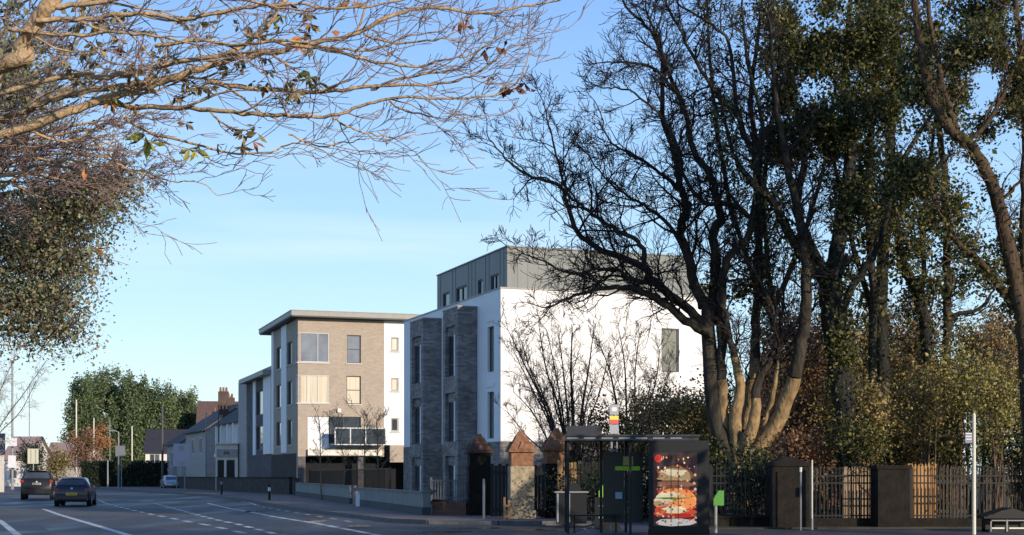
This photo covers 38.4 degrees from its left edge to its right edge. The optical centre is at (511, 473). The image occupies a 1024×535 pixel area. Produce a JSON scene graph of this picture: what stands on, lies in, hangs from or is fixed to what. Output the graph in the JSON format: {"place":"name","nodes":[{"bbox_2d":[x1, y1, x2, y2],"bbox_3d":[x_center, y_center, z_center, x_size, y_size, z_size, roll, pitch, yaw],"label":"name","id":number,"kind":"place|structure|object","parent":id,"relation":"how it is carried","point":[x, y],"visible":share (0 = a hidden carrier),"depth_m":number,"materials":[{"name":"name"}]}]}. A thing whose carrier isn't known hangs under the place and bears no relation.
{"place":"outdoors","nodes":[
{"label":"outdoors","id":0,"kind":"place"},
{"bbox_2d":[142,429,186,462],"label":"house","id":1,"kind":"structure","parent":0,"point":[152,446],"depth_m":198.06,"materials":[{"name":"stone"}]},
{"bbox_2d":[164,408,217,476],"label":"house","id":2,"kind":"structure","parent":0,"point":[179,439],"depth_m":174.73,"materials":[{"name":"stone"}]},
{"bbox_2d":[182,387,237,476],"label":"house","id":3,"kind":"structure","parent":0,"point":[196,437],"depth_m":151.60,"materials":[{"name":"stone"}]},
{"bbox_2d":[196,396,237,422],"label":"house","id":4,"kind":"structure","parent":0,"point":[204,407],"depth_m":218.43,"materials":[{"name":"brown brick"}]},
{"bbox_2d":[0,487,594,534],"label":"road","id":5,"kind":"structure","parent":0,"point":[116,512],"depth_m":50.50,"materials":[{"name":"asphalt"}]},
{"bbox_2d":[4,436,51,486],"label":"house","id":6,"kind":"structure","parent":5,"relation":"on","point":[17,477],"depth_m":188.72,"materials":[{"name":"paint"}]},
{"bbox_2d":[7,435,48,485],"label":"shrub","id":7,"kind":"object","parent":5,"relation":"on","point":[24,455],"visible":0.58,"depth_m":179.79,"materials":[{"name":"green plant"}]},
{"bbox_2d":[0,331,66,460],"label":"bare tree","id":8,"kind":"object","parent":5,"relation":"on","point":[4,384],"visible":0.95,"depth_m":59.69,"materials":[{"name":"brown plant"}]},
{"bbox_2d":[21,470,58,499],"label":"estate car","id":9,"kind":"object","parent":5,"relation":"on","point":[37,482],"visible":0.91,"depth_m":91.32,"materials":[{"name":"black paint"}]},
{"bbox_2d":[0,0,95,151],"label":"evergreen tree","id":10,"kind":"object","parent":5,"relation":"on","point":[9,77],"visible":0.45,"depth_m":26.93,"materials":[{"name":"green plant"}]},
{"bbox_2d":[42,440,73,485],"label":"shrub","id":11,"kind":"object","parent":5,"relation":"on","point":[53,464],"visible":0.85,"depth_m":171.57,"materials":[{"name":"green plant"}]},
{"bbox_2d":[54,477,98,505],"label":"hatchback car","id":12,"kind":"object","parent":5,"relation":"on","point":[74,489],"visible":1,"depth_m":72.73,"materials":[{"name":"black paint"}]},
{"bbox_2d":[49,442,104,483],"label":"house","id":13,"kind":"structure","parent":5,"relation":"on","point":[60,447],"depth_m":207.70,"materials":[{"name":"paint"}]},
{"bbox_2d":[0,135,167,381],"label":"evergreen tree","id":14,"kind":"object","parent":5,"relation":"on","point":[49,247],"visible":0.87,"depth_m":32.64,"materials":[{"name":"green plant"}]},
{"bbox_2d":[57,372,115,460],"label":"tree","id":15,"kind":"object","parent":5,"relation":"on","point":[88,405],"visible":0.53,"depth_m":213.60,"materials":[{"name":"green plant"}]},
{"bbox_2d":[0,1,195,244],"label":"bare tree","id":16,"kind":"object","parent":5,"relation":"on","point":[34,181],"visible":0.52,"depth_m":29.46,"materials":[{"name":"brown plant"}]},
{"bbox_2d":[0,0,593,263],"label":"overhanging tree","id":17,"kind":"object","parent":5,"relation":"on","point":[22,54],"visible":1,"depth_m":13.66,"materials":[{"name":"brown plant"}]},
{"bbox_2d":[95,487,594,524],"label":"kerb","id":18,"kind":"structure","parent":5,"relation":"on","point":[420,521],"depth_m":49.34,"materials":[{"name":"concrete"}]},
{"bbox_2d":[99,487,594,520],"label":"pavement","id":19,"kind":"structure","parent":0,"point":[298,501],"depth_m":69.05,"materials":[{"name":"concrete"}]},
{"bbox_2d":[62,420,103,476],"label":"shrub","id":20,"kind":"object","parent":19,"relation":"on","point":[89,443],"visible":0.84,"depth_m":177.75,"materials":[{"name":"brown plant"}]},
{"bbox_2d":[87,421,114,458],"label":"shrub","id":21,"kind":"object","parent":19,"relation":"on","point":[105,440],"visible":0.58,"depth_m":185.83,"materials":[{"name":"orange plant"}]},
{"bbox_2d":[79,460,169,486],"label":"hedge","id":22,"kind":"object","parent":19,"relation":"on","point":[138,473],"visible":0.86,"depth_m":171.60,"materials":[{"name":"green"}]},
{"bbox_2d":[173,444,189,489],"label":"road sign","id":23,"kind":"object","parent":19,"relation":"on","point":[181,454],"visible":0.83,"depth_m":135.94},
{"bbox_2d":[214,410,237,456],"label":"house","id":24,"kind":"structure","parent":19,"relation":"on","point":[228,428],"depth_m":141.61,"materials":[{"name":"paint"}]},
{"bbox_2d":[214,443,238,476],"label":"shop front","id":25,"kind":"object","parent":24,"relation":"attached to","point":[227,459],"visible":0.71,"depth_m":133.11,"materials":[{"name":"paint"}]},
{"bbox_2d":[169,477,293,493],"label":"boundary wall","id":26,"kind":"structure","parent":19,"relation":"on","point":[281,485],"depth_m":122.44,"materials":[{"name":"concrete"}]},
{"bbox_2d":[238,366,271,476],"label":"apartment block","id":27,"kind":"structure","parent":19,"relation":"on","point":[254,416],"depth_m":123.59,"materials":[{"name":"paint"}]},
{"bbox_2d":[308,400,335,499],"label":"sapling","id":28,"kind":"object","parent":19,"relation":"on","point":[319,428],"visible":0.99,"depth_m":83.98,"materials":[{"name":"brown plant"}]},
{"bbox_2d":[295,482,355,503],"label":"boundary wall","id":29,"kind":"structure","parent":19,"relation":"on","point":[338,493],"depth_m":81.70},
{"bbox_2d":[258,309,420,489],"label":"apartment block","id":30,"kind":"structure","parent":19,"relation":"on","point":[325,361],"depth_m":106.54,"materials":[{"name":"beige brick"}]},
{"bbox_2d":[298,332,329,363],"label":"window","id":31,"kind":"structure","parent":30,"relation":"in","point":[314,346],"depth_m":105.44,"materials":[{"name":"grey"}]},
{"bbox_2d":[298,375,329,404],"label":"window","id":32,"kind":"structure","parent":30,"relation":"in","point":[315,388],"depth_m":105.44,"materials":[{"name":"grey"}]},
{"bbox_2d":[329,417,359,442],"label":"window","id":33,"kind":"structure","parent":30,"relation":"in","point":[352,421],"depth_m":106.22,"materials":[{"name":"grey"}]},
{"bbox_2d":[345,376,361,405],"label":"window","id":34,"kind":"structure","parent":30,"relation":"in","point":[353,383],"depth_m":106.42,"materials":[{"name":"grey"}]},
{"bbox_2d":[346,335,361,364],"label":"window","id":35,"kind":"structure","parent":30,"relation":"in","point":[353,341],"depth_m":106.42,"materials":[{"name":"grey"}]},
{"bbox_2d":[325,404,359,484],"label":"sapling","id":36,"kind":"object","parent":19,"relation":"on","point":[343,456],"visible":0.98,"depth_m":82.97,"materials":[{"name":"brown plant"}]},
{"bbox_2d":[309,467,390,488],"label":"railing","id":37,"kind":"object","parent":19,"relation":"on","point":[357,477],"visible":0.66,"depth_m":81.06,"materials":[{"name":"black metal"}]},
{"bbox_2d":[343,395,377,471],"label":"sapling","id":38,"kind":"object","parent":19,"relation":"on","point":[365,442],"visible":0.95,"depth_m":79.98,"materials":[{"name":"brown plant"}]},
{"bbox_2d":[363,406,398,487],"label":"sapling","id":39,"kind":"object","parent":19,"relation":"on","point":[377,434],"visible":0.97,"depth_m":78.97,"materials":[{"name":"brown plant"}]},
{"bbox_2d":[356,487,431,514],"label":"boundary wall","id":40,"kind":"structure","parent":19,"relation":"on","point":[412,501],"depth_m":58.29,"materials":[{"name":"concrete"}]},
{"bbox_2d":[432,499,466,514],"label":"boundary wall","id":41,"kind":"structure","parent":19,"relation":"on","point":[440,507],"depth_m":53.02,"materials":[{"name":"brown brick"}]},
{"bbox_2d":[430,478,467,502],"bbox_3d":[-2.225,0.590,53.250,1.704,0.920,0.094,0,0,26],"label":"railing","id":42,"kind":"object","parent":41,"relation":"on","point":[440,497],"visible":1,"depth_m":53.31,"materials":[{"name":"grey metal"}]},
{"bbox_2d":[465,434,493,514],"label":"gate pillar","id":43,"kind":"structure","parent":19,"relation":"on","point":[479,450],"depth_m":52.62,"materials":[{"name":"stone"}]},
{"bbox_2d":[505,431,535,518],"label":"gate pillar","id":44,"kind":"structure","parent":19,"relation":"on","point":[520,449],"depth_m":48.65,"materials":[{"name":"stone"}]},
{"bbox_2d":[490,464,507,515],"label":"gate","id":45,"kind":"structure","parent":44,"relation":"attached to","point":[498,472],"depth_m":49.48,"materials":[{"name":"black metal"}]},
{"bbox_2d":[534,465,544,516],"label":"gate","id":46,"kind":"structure","parent":44,"relation":"attached to","point":[540,509],"depth_m":49.38,"materials":[{"name":"black metal"}]},
{"bbox_2d":[403,245,708,508],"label":"apartment block","id":47,"kind":"structure","parent":19,"relation":"on","point":[457,360],"depth_m":67.68,"materials":[{"name":"paint"}]},
{"bbox_2d":[662,328,677,371],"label":"window","id":48,"kind":"structure","parent":47,"relation":"in","point":[674,335],"depth_m":68.03,"materials":[{"name":"grey"}]},
{"bbox_2d":[540,428,572,517],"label":"gate pillar","id":49,"kind":"structure","parent":19,"relation":"on","point":[553,445],"depth_m":49.68,"materials":[{"name":"stone"}]},
{"bbox_2d":[490,294,625,479],"bbox_3d":[1.650,-2.486,52.429,4.980,8.114,2.756,0,0,0],"label":"bare shrub","id":50,"kind":"object","parent":19,"relation":"on","point":[550,422],"visible":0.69,"depth_m":52.45,"materials":[{"name":"brown plant"}]},
{"bbox_2d":[557,460,602,518],"bbox_3d":[2.271,0.525,48.230,1.557,1.950,0.100,0,0,0],"label":"timber fence","id":51,"kind":"object","parent":19,"relation":"on","point":[574,473],"visible":0.4,"depth_m":48.19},
{"bbox_2d":[558,385,647,495],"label":"shrub","id":52,"kind":"object","parent":19,"relation":"on","point":[595,418],"visible":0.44,"depth_m":51.29,"materials":[{"name":"brown plant"}]},
{"bbox_2d":[0,0,1023,474],"label":"sky","id":53,"kind":"structure","parent":0,"point":[196,319],"materials":[{"name":"blue"}]},
{"bbox_2d":[573,517,1023,534],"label":"pavement","id":54,"kind":"structure","parent":0,"point":[640,528],"depth_m":37.83,"materials":[{"name":"concrete"}]},
{"bbox_2d":[554,480,588,523],"bbox_3d":[1.775,0.830,44.000,1.000,1.300,0.680,0,0,0],"label":"litter bin","id":55,"kind":"object","parent":54,"relation":"on","point":[577,500],"visible":0.93,"depth_m":43.70,"materials":[{"name":"black metal"}]},
{"bbox_2d":[610,404,618,530],"bbox_3d":[2.654,-0.163,38.185,0.230,3.286,0.086,0,0,0],"label":"bus stop flag","id":56,"kind":"object","parent":54,"relation":"on","point":[614,410],"visible":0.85,"depth_m":38.15,"materials":[{"name":"multicoloured metal"}]},
{"bbox_2d":[563,426,709,534],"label":"bus shelter","id":57,"kind":"object","parent":54,"relation":"on","point":[678,484],"visible":1,"depth_m":35.70,"materials":[{"name":"grey metal"}]},
{"bbox_2d":[709,516,981,525],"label":"plinth wall","id":58,"kind":"structure","parent":54,"relation":"on","point":[742,520],"depth_m":40.42,"materials":[{"name":"stone"}]},
{"bbox_2d":[709,464,767,515],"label":"metal railings","id":59,"kind":"object","parent":58,"relation":"on","point":[711,476],"visible":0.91,"depth_m":40.59,"materials":[{"name":"black"}]},
{"bbox_2d":[810,464,878,517],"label":"metal railings","id":60,"kind":"object","parent":58,"relation":"on","point":[843,483],"visible":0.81,"depth_m":40.59,"materials":[{"name":"black"}]},
{"bbox_2d":[909,464,1022,517],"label":"metal railings","id":61,"kind":"object","parent":58,"relation":"on","point":[948,483],"visible":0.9,"depth_m":40.59,"materials":[{"name":"black"}]},
{"bbox_2d":[868,465,911,526],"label":"wall pillar","id":62,"kind":"structure","parent":54,"relation":"on","point":[890,495],"depth_m":39.90,"materials":[{"name":"stone"}]},
{"bbox_2d":[965,413,975,533],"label":"bus stop pole","id":63,"kind":"object","parent":54,"relation":"on","point":[970,437],"visible":1,"depth_m":35.96,"materials":[{"name":"grey"}]},
{"bbox_2d":[976,507,1023,531],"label":"grit shelter","id":64,"kind":"object","parent":54,"relation":"on","point":[1010,520],"visible":0.97,"depth_m":37.39,"materials":[{"name":"black metal"}]},
{"bbox_2d":[591,477,1021,512],"bbox_3d":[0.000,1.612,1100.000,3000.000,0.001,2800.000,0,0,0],"label":"ground","id":65,"kind":"structure","parent":0,"point":[970,489],"depth_m":143.58,"materials":[{"name":"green plant"}]},
{"bbox_2d":[84,361,134,460],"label":"tree","id":66,"kind":"object","parent":65,"relation":"on","point":[101,375],"visible":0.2,"depth_m":220.91,"materials":[{"name":"green plant"}]},
{"bbox_2d":[103,370,158,462],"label":"tree","id":67,"kind":"object","parent":65,"relation":"on","point":[133,412],"visible":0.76,"depth_m":217.84,"materials":[{"name":"green plant"}]},
{"bbox_2d":[129,378,185,460],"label":"tree","id":68,"kind":"object","parent":65,"relation":"on","point":[172,419],"visible":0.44,"depth_m":220.20,"materials":[{"name":"green plant"}]},
{"bbox_2d":[167,385,198,428],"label":"tree","id":69,"kind":"object","parent":65,"relation":"on","point":[187,403],"visible":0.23,"depth_m":224.86,"materials":[{"name":"green plant"}]},
{"bbox_2d":[585,305,681,479],"bbox_3d":[4.373,-2.243,51.984,3.642,7.613,2.848,0,0,0],"label":"bare shrub","id":70,"kind":"object","parent":65,"relation":"on","point":[647,376],"visible":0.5,"depth_m":51.92,"materials":[{"name":"brown plant"}]},
{"bbox_2d":[643,498,1020,528],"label":"leaf litter","id":71,"kind":"object","parent":65,"relation":"on","point":[821,527],"visible":0.09,"depth_m":39.85,"materials":[{"name":"plant"}]},
{"bbox_2d":[530,445,721,519],"bbox_3d":[4.490,0.913,47.460,7.929,3.806,2.748,0,0,0],"label":"hedge","id":72,"kind":"object","parent":71,"relation":"on","point":[596,482],"visible":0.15,"depth_m":47.43,"materials":[{"name":"green plant"}]},
{"bbox_2d":[571,364,704,514],"bbox_3d":[4.886,-0.960,50.984,6.693,6.067,3.436,0,0,0],"label":"shrub","id":73,"kind":"object","parent":71,"relation":"on","point":[637,448],"visible":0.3,"depth_m":50.62,"materials":[{"name":"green plant"}]},
{"bbox_2d":[447,0,853,514],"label":"bare tree","id":74,"kind":"object","parent":71,"relation":"on","point":[744,415],"visible":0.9,"depth_m":43.45,"materials":[{"name":"brown plant"}]},
{"bbox_2d":[627,368,703,471],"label":"shrub","id":75,"kind":"object","parent":71,"relation":"on","point":[650,405],"visible":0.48,"depth_m":48.39,"materials":[{"name":"green plant"}]},
{"bbox_2d":[637,376,729,465],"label":"shrub","id":76,"kind":"object","parent":71,"relation":"on","point":[700,419],"visible":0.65,"depth_m":47.31,"materials":[{"name":"green plant"}]},
{"bbox_2d":[713,466,766,514],"bbox_3d":[6.727,0.596,43.029,2.086,1.689,0.103,0,0,0],"label":"timber fence","id":77,"kind":"object","parent":71,"relation":"on","point":[730,511],"visible":0.12,"depth_m":42.99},
{"bbox_2d":[713,426,793,514],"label":"shrub","id":78,"kind":"object","parent":71,"relation":"on","point":[743,458],"visible":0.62,"depth_m":41.87,"materials":[{"name":"green plant"}]},
{"bbox_2d":[683,0,857,456],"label":"bare tree","id":79,"kind":"object","parent":71,"relation":"on","point":[782,377],"visible":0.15,"depth_m":46.91,"materials":[{"name":"green plant"}]},
{"bbox_2d":[746,297,823,445],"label":"shrub","id":80,"kind":"object","parent":71,"relation":"on","point":[765,389],"visible":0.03,"depth_m":51.77,"materials":[{"name":"brown plant"}]},
{"bbox_2d":[764,457,810,526],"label":"wall pillar","id":81,"kind":"structure","parent":71,"relation":"on","point":[783,494],"depth_m":39.90,"materials":[{"name":"stone"}]},
{"bbox_2d":[756,416,838,506],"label":"shrub","id":82,"kind":"object","parent":71,"relation":"on","point":[801,450],"visible":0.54,"depth_m":43.23,"materials":[{"name":"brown plant"}]},
{"bbox_2d":[745,281,860,508],"bbox_3d":[9.765,-2.168,48.969,4.057,9.641,3.806,0,0,0],"label":"shrub","id":83,"kind":"object","parent":71,"relation":"on","point":[814,371],"visible":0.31,"depth_m":48.58,"materials":[{"name":"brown plant"}]},
{"bbox_2d":[692,0,933,517],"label":"ivy clad tree","id":84,"kind":"object","parent":71,"relation":"on","point":[845,128],"visible":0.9,"depth_m":42.86,"materials":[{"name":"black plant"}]},
{"bbox_2d":[813,466,841,517],"bbox_3d":[9.232,0.595,42.928,1.073,1.689,0.104,0,0,0],"label":"timber fence","id":85,"kind":"object","parent":71,"relation":"on","point":[816,511],"visible":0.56,"depth_m":42.89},
{"bbox_2d":[780,414,876,517],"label":"shrub","id":86,"kind":"object","parent":71,"relation":"on","point":[832,464],"visible":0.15,"depth_m":45.19,"materials":[{"name":"green plant"}]},
{"bbox_2d":[799,362,893,492],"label":"shrub","id":87,"kind":"object","parent":71,"relation":"on","point":[822,410],"visible":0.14,"depth_m":47.52,"materials":[{"name":"green plant"}]},
{"bbox_2d":[842,466,869,517],"bbox_3d":[10.160,0.596,42.530,1.184,1.689,0.100,0,0,0],"label":"timber fence","id":88,"kind":"object","parent":71,"relation":"on","point":[845,497],"visible":0.48,"depth_m":42.49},
{"bbox_2d":[819,406,904,517],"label":"shrub","id":89,"kind":"object","parent":71,"relation":"on","point":[848,442],"visible":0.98,"depth_m":42.36,"materials":[{"name":"green plant"}]},
{"bbox_2d":[830,369,906,517],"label":"shrub","id":90,"kind":"object","parent":71,"relation":"on","point":[874,398],"visible":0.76,"depth_m":42.79,"materials":[{"name":"green plant"}]},
{"bbox_2d":[825,406,914,501],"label":"shrub","id":91,"kind":"object","parent":71,"relation":"on","point":[894,453],"visible":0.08,"depth_m":45.41,"materials":[{"name":"green plant"}]},
{"bbox_2d":[738,0,1023,493],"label":"ivy clad tree","id":92,"kind":"object","parent":71,"relation":"on","point":[871,295],"visible":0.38,"depth_m":44.75,"materials":[{"name":"green plant"}]},
{"bbox_2d":[850,303,942,449],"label":"shrub","id":93,"kind":"object","parent":71,"relation":"on","point":[902,370],"visible":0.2,"depth_m":48.18,"materials":[{"name":"green plant"}]},
{"bbox_2d":[853,285,942,419],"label":"shrub","id":94,"kind":"object","parent":71,"relation":"on","point":[904,339],"visible":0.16,"depth_m":52.66,"materials":[{"name":"green plant"}]},
{"bbox_2d":[846,1,962,464],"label":"ivy clad tree","id":95,"kind":"object","parent":71,"relation":"on","point":[904,267],"visible":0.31,"depth_m":45.84,"materials":[{"name":"green plant"}]},
{"bbox_2d":[877,413,951,506],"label":"shrub","id":96,"kind":"object","parent":71,"relation":"on","point":[907,457],"visible":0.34,"depth_m":45.61,"materials":[{"name":"green plant"}]},
{"bbox_2d":[907,462,937,517],"bbox_3d":[11.819,0.546,42.328,0.853,1.787,0.103,0,0,0],"label":"timber fence","id":97,"kind":"object","parent":71,"relation":"on","point":[934,466],"visible":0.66,"depth_m":42.29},
{"bbox_2d":[881,348,970,517],"bbox_3d":[12.097,-0.891,43.270,2.630,5.637,2.281,0,0,0],"label":"shrub","id":98,"kind":"object","parent":71,"relation":"on","point":[929,409],"visible":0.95,"depth_m":43.07,"materials":[{"name":"green plant"}]},
{"bbox_2d":[897,398,989,517],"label":"shrub","id":99,"kind":"object","parent":71,"relation":"on","point":[952,462],"visible":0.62,"depth_m":43.58,"materials":[{"name":"green plant"}]},
{"bbox_2d":[864,0,1023,510],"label":"ivy clad tree","id":100,"kind":"object","parent":71,"relation":"on","point":[911,172],"visible":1,"depth_m":39.84,"materials":[{"name":"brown plant"}]},
{"bbox_2d":[898,1,1003,508],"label":"ivy clad tree","id":101,"kind":"object","parent":71,"relation":"on","point":[947,302],"visible":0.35,"depth_m":46.72,"materials":[{"name":"green plant"}]},
{"bbox_2d":[913,317,1011,517],"bbox_3d":[13.636,-1.266,45.145,3.044,7.109,2.793,0,0,0],"label":"shrub","id":102,"kind":"object","parent":71,"relation":"on","point":[960,403],"visible":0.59,"depth_m":44.83,"materials":[{"name":"green plant"}]},
{"bbox_2d":[938,293,1017,513],"bbox_3d":[16.667,-2.444,51.925,3.498,8.009,3.333,0,0,-41],"label":"shrub","id":103,"kind":"object","parent":71,"relation":"on","point":[963,333],"visible":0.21,"depth_m":51.89,"materials":[{"name":"green plant"}]},
{"bbox_2d":[938,465,1022,517],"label":"timber fence","id":104,"kind":"object","parent":71,"relation":"on","point":[961,509],"visible":0.45,"depth_m":42.99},
{"bbox_2d":[948,311,1020,507],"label":"shrub","id":105,"kind":"object","parent":71,"relation":"on","point":[1013,356],"visible":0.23,"depth_m":46.80,"materials":[{"name":"green plant"}]},
{"bbox_2d":[951,349,1021,514],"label":"shrub","id":106,"kind":"object","parent":71,"relation":"on","point":[1000,406],"visible":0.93,"depth_m":42.39,"materials":[{"name":"green plant"}]},
{"bbox_2d":[962,394,1019,508],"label":"shrub","id":107,"kind":"object","parent":71,"relation":"on","point":[984,455],"visible":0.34,"depth_m":44.37,"materials":[{"name":"green plant"}]},
{"bbox_2d":[963,298,1022,508],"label":"shrub","id":108,"kind":"object","parent":71,"relation":"on","point":[1006,326],"visible":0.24,"depth_m":49.95,"materials":[{"name":"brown plant"}]},
{"bbox_2d":[987,392,1022,508],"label":"shrub","id":109,"kind":"object","parent":71,"relation":"on","point":[1015,461],"visible":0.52,"depth_m":43.88,"materials":[{"name":"green plant"}]},
{"bbox_2d":[744,353,969,505],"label":"tree","id":110,"kind":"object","parent":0,"point":[759,431],"depth_m":68.08,"materials":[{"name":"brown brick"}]},
{"bbox_2d":[846,284,912,397],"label":"shrub","id":111,"kind":"object","parent":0,"point":[864,329],"visible":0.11,"depth_m":52.61,"materials":[{"name":"green plant"}]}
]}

